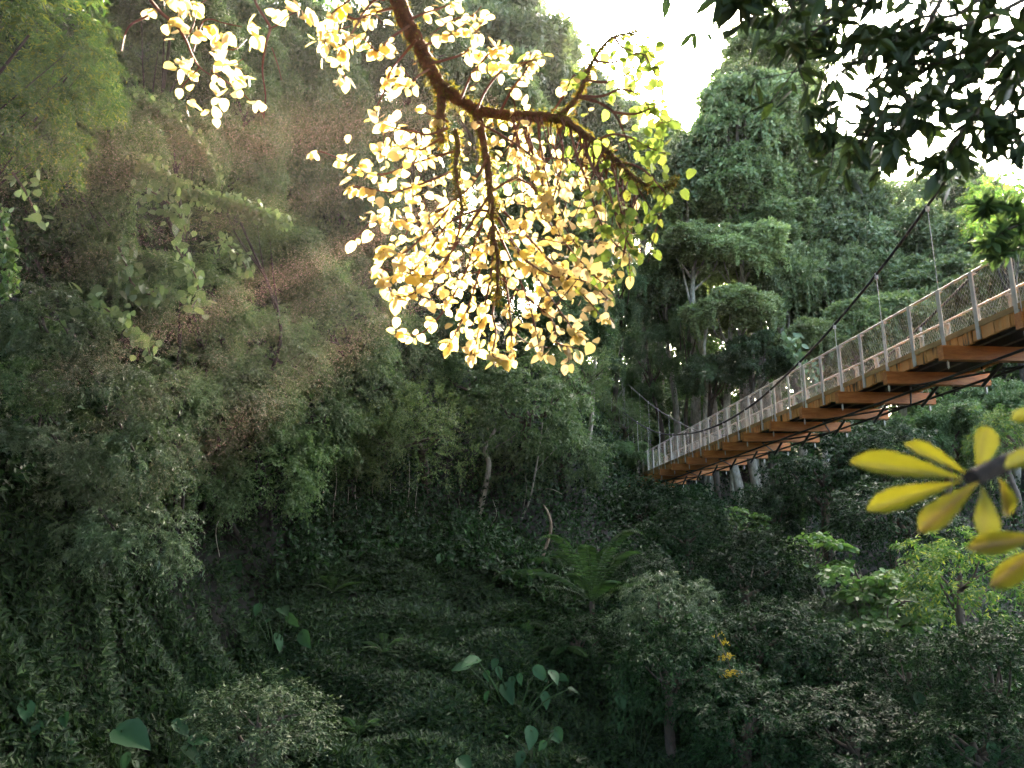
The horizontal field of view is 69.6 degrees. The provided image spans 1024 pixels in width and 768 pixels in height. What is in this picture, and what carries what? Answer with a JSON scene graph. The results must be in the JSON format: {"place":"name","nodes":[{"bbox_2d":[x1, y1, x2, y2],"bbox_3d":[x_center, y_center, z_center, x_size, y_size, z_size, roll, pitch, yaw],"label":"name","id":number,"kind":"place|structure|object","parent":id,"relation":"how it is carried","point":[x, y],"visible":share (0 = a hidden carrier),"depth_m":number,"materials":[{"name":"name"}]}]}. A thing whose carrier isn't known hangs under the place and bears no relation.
{"place":"outdoors","nodes":[
{"label":"outdoors","id":0,"kind":"place"},
{"bbox_2d":[0,4,496,524],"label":"mist","id":1,"kind":"structure","parent":0,"point":[216,228],"depth_m":8.12,"materials":[{"name":"liquid"}]},
{"bbox_2d":[0,1,1023,767],"bbox_3d":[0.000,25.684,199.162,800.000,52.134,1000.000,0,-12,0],"label":"ground","id":2,"kind":"structure","parent":0,"point":[218,619],"depth_m":27.25,"materials":[{"name":"green plant"}]},
{"bbox_2d":[0,356,67,428],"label":"broadleaf shrub","id":3,"kind":"object","parent":2,"relation":"on","point":[13,389],"visible":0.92,"depth_m":11.95,"materials":[{"name":"green plant"}]},
{"bbox_2d":[0,381,95,470],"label":"drooping leaf tree","id":4,"kind":"object","parent":2,"relation":"on","point":[75,451],"visible":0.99,"depth_m":11.80,"materials":[{"name":"green plant"}]},
{"bbox_2d":[0,80,103,207],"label":"bright leaved tree","id":5,"kind":"object","parent":2,"relation":"on","point":[64,151],"visible":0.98,"depth_m":11.13,"materials":[{"name":"green plant"}]},
{"bbox_2d":[0,280,123,384],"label":"drooping leaf tree","id":6,"kind":"object","parent":2,"relation":"on","point":[18,337],"visible":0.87,"depth_m":12.22,"materials":[{"name":"green plant"}]},
{"bbox_2d":[0,22,136,165],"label":"bright leaved tree","id":7,"kind":"object","parent":2,"relation":"on","point":[60,67],"visible":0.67,"depth_m":11.78,"materials":[{"name":"green plant"}]},
{"bbox_2d":[0,0,140,137],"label":"bright leaved tree","id":8,"kind":"object","parent":2,"relation":"on","point":[90,27],"visible":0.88,"depth_m":11.31,"materials":[{"name":"green plant"}]},
{"bbox_2d":[3,335,138,513],"bbox_3d":[-9.966,-2.349,15.002,5.946,9.858,2.274,0,-12,0],"label":"drooping leaf tree","id":9,"kind":"object","parent":2,"relation":"on","point":[82,493],"visible":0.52,"depth_m":13.55,"materials":[{"name":"green plant"}]},
{"bbox_2d":[0,138,156,272],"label":"broadleaf shrub","id":10,"kind":"object","parent":2,"relation":"on","point":[110,206],"visible":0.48,"depth_m":15.72,"materials":[{"name":"green plant"}]},
{"bbox_2d":[0,58,180,215],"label":"rainforest tree","id":11,"kind":"object","parent":2,"relation":"on","point":[141,135],"visible":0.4,"depth_m":14.76,"materials":[{"name":"green plant"}]},
{"bbox_2d":[125,88,225,188],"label":"heart leaved vine","id":12,"kind":"object","parent":11,"relation":"attached to","point":[173,120],"visible":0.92,"depth_m":15.23,"materials":[{"name":"green plant"}]},
{"bbox_2d":[122,151,296,231],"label":"heart leaved vine","id":13,"kind":"object","parent":11,"relation":"attached to","point":[208,196],"visible":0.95,"depth_m":15.88,"materials":[{"name":"green plant"}]},
{"bbox_2d":[0,279,192,446],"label":"drooping leaf tree","id":14,"kind":"object","parent":2,"relation":"on","point":[131,376],"visible":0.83,"depth_m":12.90,"materials":[{"name":"green plant"}]},
{"bbox_2d":[3,151,204,602],"bbox_3d":[-9.155,-1.497,15.813,7.073,11.881,2.879,-5,-13,21],"label":"drooping leaf tree","id":15,"kind":"object","parent":2,"relation":"on","point":[97,540],"visible":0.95,"depth_m":13.76,"materials":[{"name":"green plant"}]},
{"bbox_2d":[0,195,207,509],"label":"drooping leaf tree","id":16,"kind":"object","parent":2,"relation":"on","point":[116,468],"visible":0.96,"depth_m":13.21,"materials":[{"name":"green plant"}]},
{"bbox_2d":[12,2,197,351],"bbox_3d":[-11.095,-5.679,18.145,7.763,10.801,3.082,-5,-13,20],"label":"rainforest tree","id":17,"kind":"object","parent":2,"relation":"on","point":[158,267],"visible":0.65,"depth_m":15.92,"materials":[{"name":"green plant"}]},
{"bbox_2d":[71,0,260,516],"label":"rainforest tree","id":18,"kind":"object","parent":2,"relation":"on","point":[155,76],"visible":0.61,"depth_m":19.18,"materials":[{"name":"green plant"}]},
{"bbox_2d":[92,348,239,614],"bbox_3d":[-7.918,2.473,16.837,2.806,6.547,3.637,-8,-15,33],"label":"broadleaf shrub","id":19,"kind":"object","parent":2,"relation":"on","point":[186,425],"visible":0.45,"depth_m":17.00,"materials":[{"name":"green plant"}]},
{"bbox_2d":[110,88,233,593],"bbox_3d":[-8.253,-0.837,17.674,2.714,12.357,4.528,0,-12,0],"label":"rainforest tree","id":20,"kind":"object","parent":2,"relation":"on","point":[197,119],"visible":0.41,"depth_m":17.93,"materials":[{"name":"green plant"}]},
{"bbox_2d":[106,241,274,542],"bbox_3d":[-8.223,0.392,18.752,4.452,7.697,4.965,-11,-16,40],"label":"broadleaf shrub","id":21,"kind":"object","parent":2,"relation":"on","point":[217,313],"visible":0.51,"depth_m":19.01,"materials":[{"name":"green plant"}]},
{"bbox_2d":[141,442,259,543],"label":"broadleaf shrub","id":22,"kind":"object","parent":2,"relation":"on","point":[231,499],"visible":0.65,"depth_m":18.68,"materials":[{"name":"green plant"}]},
{"bbox_2d":[130,332,303,550],"bbox_3d":[-8.080,1.548,19.163,4.552,5.852,5.176,9,-15,-35],"label":"broadleaf shrub","id":23,"kind":"object","parent":2,"relation":"on","point":[208,357],"visible":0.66,"depth_m":18.71,"materials":[{"name":"green plant"}]},
{"bbox_2d":[140,106,294,345],"bbox_3d":[-8.536,-5.047,23.558,4.529,6.711,6.023,-7,-14,28],"label":"rainforest tree","id":24,"kind":"object","parent":2,"relation":"on","point":[259,174],"visible":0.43,"depth_m":22.42,"materials":[{"name":"green plant"}]},
{"bbox_2d":[171,20,307,162],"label":"rainforest tree","id":25,"kind":"object","parent":2,"relation":"on","point":[288,86],"visible":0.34,"depth_m":26.07,"materials":[{"name":"green plant"}]},
{"bbox_2d":[154,172,325,516],"bbox_3d":[-7.700,-0.995,20.450,4.264,9.544,5.186,-10,-16,37],"label":"sapling","id":26,"kind":"object","parent":2,"relation":"on","point":[257,231],"visible":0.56,"depth_m":21.15,"materials":[{"name":"green plant"}]},
{"bbox_2d":[170,667,349,767],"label":"leaf bush","id":27,"kind":"object","parent":2,"relation":"on","point":[268,749],"visible":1,"depth_m":12.10,"materials":[{"name":"green plant"}]},
{"bbox_2d":[187,406,342,533],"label":"broadleaf shrub","id":28,"kind":"object","parent":2,"relation":"on","point":[301,482],"visible":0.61,"depth_m":20.52,"materials":[{"name":"green plant"}]},
{"bbox_2d":[196,301,338,418],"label":"broadleaf shrub","id":29,"kind":"object","parent":2,"relation":"on","point":[289,336],"visible":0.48,"depth_m":21.48,"materials":[{"name":"green plant"}]},
{"bbox_2d":[181,0,379,184],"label":"rainforest tree","id":30,"kind":"object","parent":2,"relation":"on","point":[305,62],"visible":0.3,"depth_m":28.56,"materials":[{"name":"green plant"}]},
{"bbox_2d":[217,220,349,316],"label":"rainforest tree","id":31,"kind":"object","parent":2,"relation":"on","point":[296,246],"visible":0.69,"depth_m":23.68,"materials":[{"name":"green plant"}]},
{"bbox_2d":[232,360,381,477],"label":"broadleaf shrub","id":32,"kind":"object","parent":2,"relation":"on","point":[336,402],"visible":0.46,"depth_m":22.40,"materials":[{"name":"green plant"}]},
{"bbox_2d":[253,255,414,407],"bbox_3d":[-6.202,-1.748,25.245,5.515,5.025,6.819,9,-16,-36],"label":"broadleaf shrub","id":33,"kind":"object","parent":2,"relation":"on","point":[376,332],"visible":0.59,"depth_m":24.10,"materials":[{"name":"green plant"}]},
{"bbox_2d":[272,130,423,300],"bbox_3d":[-7.062,-7.167,31.260,6.646,7.214,6.703,0,-12,0],"label":"rainforest tree","id":34,"kind":"object","parent":2,"relation":"on","point":[312,178],"visible":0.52,"depth_m":29.22,"materials":[{"name":"green plant"}]},
{"bbox_2d":[292,223,417,337],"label":"rainforest tree","id":35,"kind":"object","parent":2,"relation":"on","point":[364,262],"visible":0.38,"depth_m":29.19,"materials":[{"name":"green plant"}]},
{"bbox_2d":[303,339,422,444],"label":"broadleaf shrub","id":36,"kind":"object","parent":2,"relation":"on","point":[395,384],"visible":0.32,"depth_m":26.22,"materials":[{"name":"green plant"}]},
{"bbox_2d":[343,308,449,396],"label":"broadleaf shrub","id":37,"kind":"object","parent":2,"relation":"on","point":[412,361],"visible":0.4,"depth_m":29.39,"materials":[{"name":"green plant"}]},
{"bbox_2d":[331,0,475,223],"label":"rainforest tree","id":38,"kind":"object","parent":2,"relation":"on","point":[458,45],"visible":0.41,"depth_m":36.33,"materials":[{"name":"green plant"}]},
{"bbox_2d":[121,0,695,375],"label":"overhanging tree","id":39,"kind":"object","parent":2,"relation":"on","point":[479,112],"visible":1,"depth_m":4.46,"materials":[{"name":"yellow plant"}]},
{"bbox_2d":[338,375,486,501],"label":"sapling","id":40,"kind":"object","parent":2,"relation":"on","point":[418,441],"visible":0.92,"depth_m":25.72,"materials":[{"name":"green plant"}]},
{"bbox_2d":[372,94,481,252],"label":"rainforest tree","id":41,"kind":"object","parent":2,"relation":"on","point":[424,119],"visible":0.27,"depth_m":35.27,"materials":[{"name":"green plant"}]},
{"bbox_2d":[426,343,522,429],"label":"broadleaf shrub","id":42,"kind":"object","parent":2,"relation":"on","point":[454,366],"visible":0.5,"depth_m":30.23,"materials":[{"name":"green plant"}]},
{"bbox_2d":[396,38,558,209],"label":"vine draped tree","id":43,"kind":"object","parent":2,"relation":"on","point":[497,91],"visible":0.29,"depth_m":42.24,"materials":[{"name":"green plant"}]},
{"bbox_2d":[420,214,553,327],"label":"rainforest tree","id":44,"kind":"object","parent":2,"relation":"on","point":[483,272],"visible":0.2,"depth_m":38.56,"materials":[{"name":"green plant"}]},
{"bbox_2d":[0,0,1023,767],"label":"ground cover","id":45,"kind":"object","parent":2,"relation":"on","point":[410,704],"visible":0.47,"depth_m":17.13,"materials":[{"name":"green plant"}]},
{"bbox_2d":[529,529,653,639],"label":"tree fern","id":46,"kind":"object","parent":45,"relation":"on","point":[600,588],"visible":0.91,"depth_m":21.38,"materials":[{"name":"green plant"}]},
{"bbox_2d":[0,0,1023,767],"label":"undergrowth","id":47,"kind":"object","parent":2,"relation":"on","point":[56,242],"visible":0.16,"depth_m":24.94,"materials":[{"name":"green plant"}]},
{"bbox_2d":[452,0,576,189],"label":"vine draped tree","id":48,"kind":"object","parent":2,"relation":"on","point":[524,24],"visible":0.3,"depth_m":45.85,"materials":[{"name":"green plant"}]},
{"bbox_2d":[451,655,577,713],"bbox_3d":[0.062,7.308,17.264,3.019,1.872,1.051,0,-12,0],"label":"giant taro","id":49,"kind":"object","parent":2,"relation":"on","point":[506,690],"visible":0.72,"depth_m":17.41,"materials":[{"name":"green plant"}]},
{"bbox_2d":[453,331,599,481],"bbox_3d":[0.581,0.949,29.997,5.925,6.059,7.418,0,-12,0],"label":"tree","id":50,"kind":"object","parent":2,"relation":"on","point":[568,419],"visible":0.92,"depth_m":28.77,"materials":[{"name":"green plant"}]},
{"bbox_2d":[482,162,619,316],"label":"vine draped tree","id":51,"kind":"object","parent":2,"relation":"on","point":[513,211],"visible":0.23,"depth_m":43.04,"materials":[{"name":"green plant"}]},
{"bbox_2d":[85,0,1023,489],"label":"forest","id":52,"kind":"object","parent":2,"relation":"on","point":[665,404],"visible":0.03,"depth_m":54.75,"materials":[{"name":"green plant"}]},
{"bbox_2d":[509,289,622,386],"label":"rainforest tree","id":53,"kind":"object","parent":2,"relation":"on","point":[605,333],"visible":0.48,"depth_m":39.07,"materials":[{"name":"green plant"}]},
{"bbox_2d":[519,417,618,496],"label":"broadleaf shrub","id":54,"kind":"object","parent":2,"relation":"on","point":[598,465],"visible":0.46,"depth_m":31.09,"materials":[{"name":"green plant"}]},
{"bbox_2d":[532,59,624,309],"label":"vine draped tree","id":55,"kind":"object","parent":2,"relation":"on","point":[594,115],"visible":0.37,"depth_m":49.71,"materials":[{"name":"green plant"}]},
{"bbox_2d":[526,606,632,678],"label":"broadleaf shrub","id":56,"kind":"object","parent":2,"relation":"on","point":[567,628],"visible":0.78,"depth_m":19.79,"materials":[{"name":"green plant"}]},
{"bbox_2d":[560,109,661,373],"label":"vine draped tree","id":57,"kind":"object","parent":2,"relation":"on","point":[622,149],"visible":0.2,"depth_m":50.20,"materials":[{"name":"green plant"}]},
{"bbox_2d":[594,474,700,535],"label":"broadleaf shrub","id":58,"kind":"object","parent":2,"relation":"on","point":[666,499],"visible":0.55,"depth_m":32.31,"materials":[{"name":"green plant"}]},
{"bbox_2d":[619,303,680,454],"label":"tree","id":59,"kind":"object","parent":2,"relation":"on","point":[659,332],"visible":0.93,"depth_m":51.32,"materials":[{"name":"green plant"}]},
{"bbox_2d":[598,570,724,723],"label":"drooping leaf tree","id":60,"kind":"object","parent":2,"relation":"on","point":[646,606],"visible":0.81,"depth_m":18.80,"materials":[{"name":"green plant"}]},
{"bbox_2d":[623,251,711,458],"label":"vine draped tree","id":61,"kind":"object","parent":2,"relation":"on","point":[664,289],"visible":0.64,"depth_m":52.02,"materials":[{"name":"green plant"}]},
{"bbox_2d":[590,604,756,763],"bbox_3d":[3.680,7.414,16.896,3.721,4.554,3.735,0,-12,0],"label":"broadleaf shrub","id":62,"kind":"object","parent":2,"relation":"on","point":[641,695],"visible":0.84,"depth_m":16.65,"materials":[{"name":"green plant"}]},
{"bbox_2d":[620,498,754,594],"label":"broadleaf shrub","id":63,"kind":"object","parent":2,"relation":"on","point":[686,543],"visible":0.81,"depth_m":27.37,"materials":[{"name":"green plant"}]},
{"bbox_2d":[641,130,733,478],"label":"vine draped tree","id":64,"kind":"object","parent":2,"relation":"on","point":[685,152],"visible":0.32,"depth_m":54.36,"materials":[{"name":"green plant"}]},
{"bbox_2d":[648,218,741,497],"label":"pale crowned tree","id":65,"kind":"object","parent":2,"relation":"on","point":[680,239],"visible":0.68,"depth_m":50.12,"materials":[{"name":"green plant"}]},
{"bbox_2d":[672,350,752,507],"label":"rainforest tree","id":66,"kind":"object","parent":2,"relation":"on","point":[712,367],"visible":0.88,"depth_m":46.19,"materials":[{"name":"green plant"}]},
{"bbox_2d":[677,282,788,504],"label":"pale crowned tree","id":67,"kind":"object","parent":2,"relation":"on","point":[729,310],"visible":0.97,"depth_m":46.35,"materials":[{"name":"green plant"}]},
{"bbox_2d":[682,139,798,478],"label":"vine draped tree","id":68,"kind":"object","parent":2,"relation":"on","point":[748,167],"visible":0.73,"depth_m":53.14,"materials":[{"name":"green plant"}]},
{"bbox_2d":[686,216,794,493],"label":"pale crowned tree","id":69,"kind":"object","parent":2,"relation":"on","point":[759,244],"visible":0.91,"depth_m":48.69,"materials":[{"name":"green plant"}]},
{"bbox_2d":[673,521,830,656],"bbox_3d":[7.563,6.979,22.980,5.214,5.289,4.422,0,-12,0],"label":"broadleaf shrub","id":70,"kind":"object","parent":2,"relation":"on","point":[775,582],"visible":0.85,"depth_m":22.43,"materials":[{"name":"green plant"}]},
{"bbox_2d":[666,656,844,767],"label":"broadleaf shrub","id":71,"kind":"object","parent":2,"relation":"on","point":[774,715],"visible":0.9,"depth_m":14.96,"materials":[{"name":"green plant"}]},
{"bbox_2d":[687,65,824,482],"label":"vine draped tree","id":72,"kind":"object","parent":2,"relation":"on","point":[726,104],"visible":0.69,"depth_m":54.02,"materials":[{"name":"green plant"}]},
{"bbox_2d":[721,327,798,496],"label":"rainforest tree","id":73,"kind":"object","parent":2,"relation":"on","point":[740,349],"visible":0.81,"depth_m":44.90,"materials":[{"name":"green plant"}]},
{"bbox_2d":[725,195,822,482],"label":"vine draped tree","id":74,"kind":"object","parent":2,"relation":"on","point":[795,215],"visible":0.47,"depth_m":52.76,"materials":[{"name":"green plant"}]},
{"bbox_2d":[680,589,871,767],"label":"broadleaf shrub","id":75,"kind":"object","parent":2,"relation":"on","point":[755,651],"visible":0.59,"depth_m":17.67,"materials":[{"name":"green plant"}]},
{"bbox_2d":[733,239,832,487],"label":"vine draped tree","id":76,"kind":"object","parent":2,"relation":"on","point":[804,282],"visible":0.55,"depth_m":49.69,"materials":[{"name":"green plant"}]},
{"bbox_2d":[757,315,852,500],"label":"pale crowned tree","id":77,"kind":"object","parent":2,"relation":"on","point":[814,330],"visible":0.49,"depth_m":44.22,"materials":[{"name":"green plant"}]},
{"bbox_2d":[596,104,1023,487],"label":"suspension footbridge","id":78,"kind":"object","parent":2,"relation":"on","point":[959,358],"visible":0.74,"depth_m":18.96,"materials":[{"name":"orange wood"}]},
{"bbox_2d":[728,420,900,577],"bbox_3d":[14.307,5.307,33.858,7.766,7.904,7.686,0,-12,0],"label":"broadleaf shrub","id":79,"kind":"object","parent":2,"relation":"on","point":[808,465],"visible":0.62,"depth_m":32.72,"materials":[{"name":"green plant"}]},
{"bbox_2d":[786,193,869,473],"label":"vine draped tree","id":80,"kind":"object","parent":2,"relation":"on","point":[840,225],"visible":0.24,"depth_m":54.16,"materials":[{"name":"green plant"}]},
{"bbox_2d":[791,237,881,486],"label":"vine draped tree","id":81,"kind":"object","parent":2,"relation":"on","point":[849,269],"visible":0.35,"depth_m":50.58,"materials":[{"name":"green plant"}]},
{"bbox_2d":[758,603,924,766],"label":"broadleaf shrub","id":82,"kind":"object","parent":2,"relation":"on","point":[838,678],"visible":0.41,"depth_m":17.41,"materials":[{"name":"green plant"}]},
{"bbox_2d":[662,0,1023,205],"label":"shading tree","id":83,"kind":"object","parent":2,"relation":"on","point":[902,48],"visible":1,"depth_m":2.79,"materials":[{"name":"green plant"}]},
{"bbox_2d":[962,188,1023,270],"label":"leafy branch","id":84,"kind":"object","parent":83,"relation":"attached to","point":[997,247],"visible":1,"depth_m":3.21,"materials":[{"name":"green plant"}]},
{"bbox_2d":[747,679,964,767],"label":"broadleaf shrub","id":85,"kind":"object","parent":2,"relation":"on","point":[857,742],"visible":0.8,"depth_m":14.17,"materials":[{"name":"green plant"}]},
{"bbox_2d":[813,292,907,500],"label":"vine draped tree","id":86,"kind":"object","parent":2,"relation":"on","point":[862,311],"visible":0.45,"depth_m":45.00,"materials":[{"name":"green plant"}]},
{"bbox_2d":[813,564,915,679],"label":"broad leaf tree","id":87,"kind":"object","parent":2,"relation":"on","point":[857,582],"visible":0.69,"depth_m":20.50,"materials":[{"name":"green plant"}]},
{"bbox_2d":[809,589,946,690],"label":"broad leaf tree","id":88,"kind":"object","parent":2,"relation":"on","point":[869,623],"visible":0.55,"depth_m":19.37,"materials":[{"name":"green plant"}]},
{"bbox_2d":[816,417,949,576],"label":"broadleaf shrub","id":89,"kind":"object","parent":2,"relation":"on","point":[909,432],"visible":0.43,"depth_m":32.08,"materials":[{"name":"green plant"}]},
{"bbox_2d":[820,473,976,630],"bbox_3d":[14.708,6.465,27.837,5.619,6.502,5.302,6,-14,-24],"label":"broadleaf shrub","id":90,"kind":"object","parent":2,"relation":"on","point":[881,529],"visible":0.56,"depth_m":27.47,"materials":[{"name":"green plant"}]},
{"bbox_2d":[857,285,957,483],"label":"vine draped tree","id":91,"kind":"object","parent":2,"relation":"on","point":[896,301],"visible":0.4,"depth_m":44.89,"materials":[{"name":"green plant"}]},
{"bbox_2d":[832,626,1011,767],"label":"broadleaf shrub","id":92,"kind":"object","parent":2,"relation":"on","point":[902,644],"visible":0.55,"depth_m":16.13,"materials":[{"name":"green plant"}]},
{"bbox_2d":[875,248,974,456],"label":"vine draped tree","id":93,"kind":"object","parent":2,"relation":"on","point":[912,271],"visible":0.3,"depth_m":48.03,"materials":[{"name":"green plant"}]},
{"bbox_2d":[874,396,1016,549],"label":"rainforest tree","id":94,"kind":"object","parent":2,"relation":"on","point":[941,417],"visible":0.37,"depth_m":34.62,"materials":[{"name":"green plant"}]},
{"bbox_2d":[871,682,1023,767],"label":"broadleaf shrub","id":95,"kind":"object","parent":2,"relation":"on","point":[1008,739],"visible":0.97,"depth_m":12.75,"materials":[{"name":"green plant"}]},
{"bbox_2d":[874,525,1023,741],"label":"bright leaved tree","id":96,"kind":"object","parent":2,"relation":"on","point":[957,602],"visible":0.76,"depth_m":18.69,"materials":[{"name":"green plant"}]},
{"bbox_2d":[903,606,1023,767],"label":"broadleaf shrub","id":97,"kind":"object","parent":2,"relation":"on","point":[972,673],"visible":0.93,"depth_m":13.79,"materials":[{"name":"green plant"}]},
{"bbox_2d":[911,205,1018,377],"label":"vine draped tree","id":98,"kind":"object","parent":2,"relation":"on","point":[945,231],"visible":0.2,"depth_m":50.92,"materials":[{"name":"green plant"}]},
{"bbox_2d":[928,249,1023,489],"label":"vine draped tree","id":99,"kind":"object","parent":2,"relation":"on","point":[972,263],"visible":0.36,"depth_m":43.20,"materials":[{"name":"green plant"}]},
{"bbox_2d":[937,377,1023,527],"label":"rainforest tree","id":100,"kind":"object","parent":2,"relation":"on","point":[1009,394],"visible":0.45,"depth_m":36.16,"materials":[{"name":"green plant"}]},
{"bbox_2d":[274,0,1023,414],"label":"sky","id":101,"kind":"structure","parent":0,"point":[594,18],"materials":[{"name":"white"}]},
{"bbox_2d":[850,408,1023,588],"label":"leaf whorl","id":102,"kind":"object","parent":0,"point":[939,513],"visible":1,"depth_m":0.94,"materials":[{"name":"yellow plant"}]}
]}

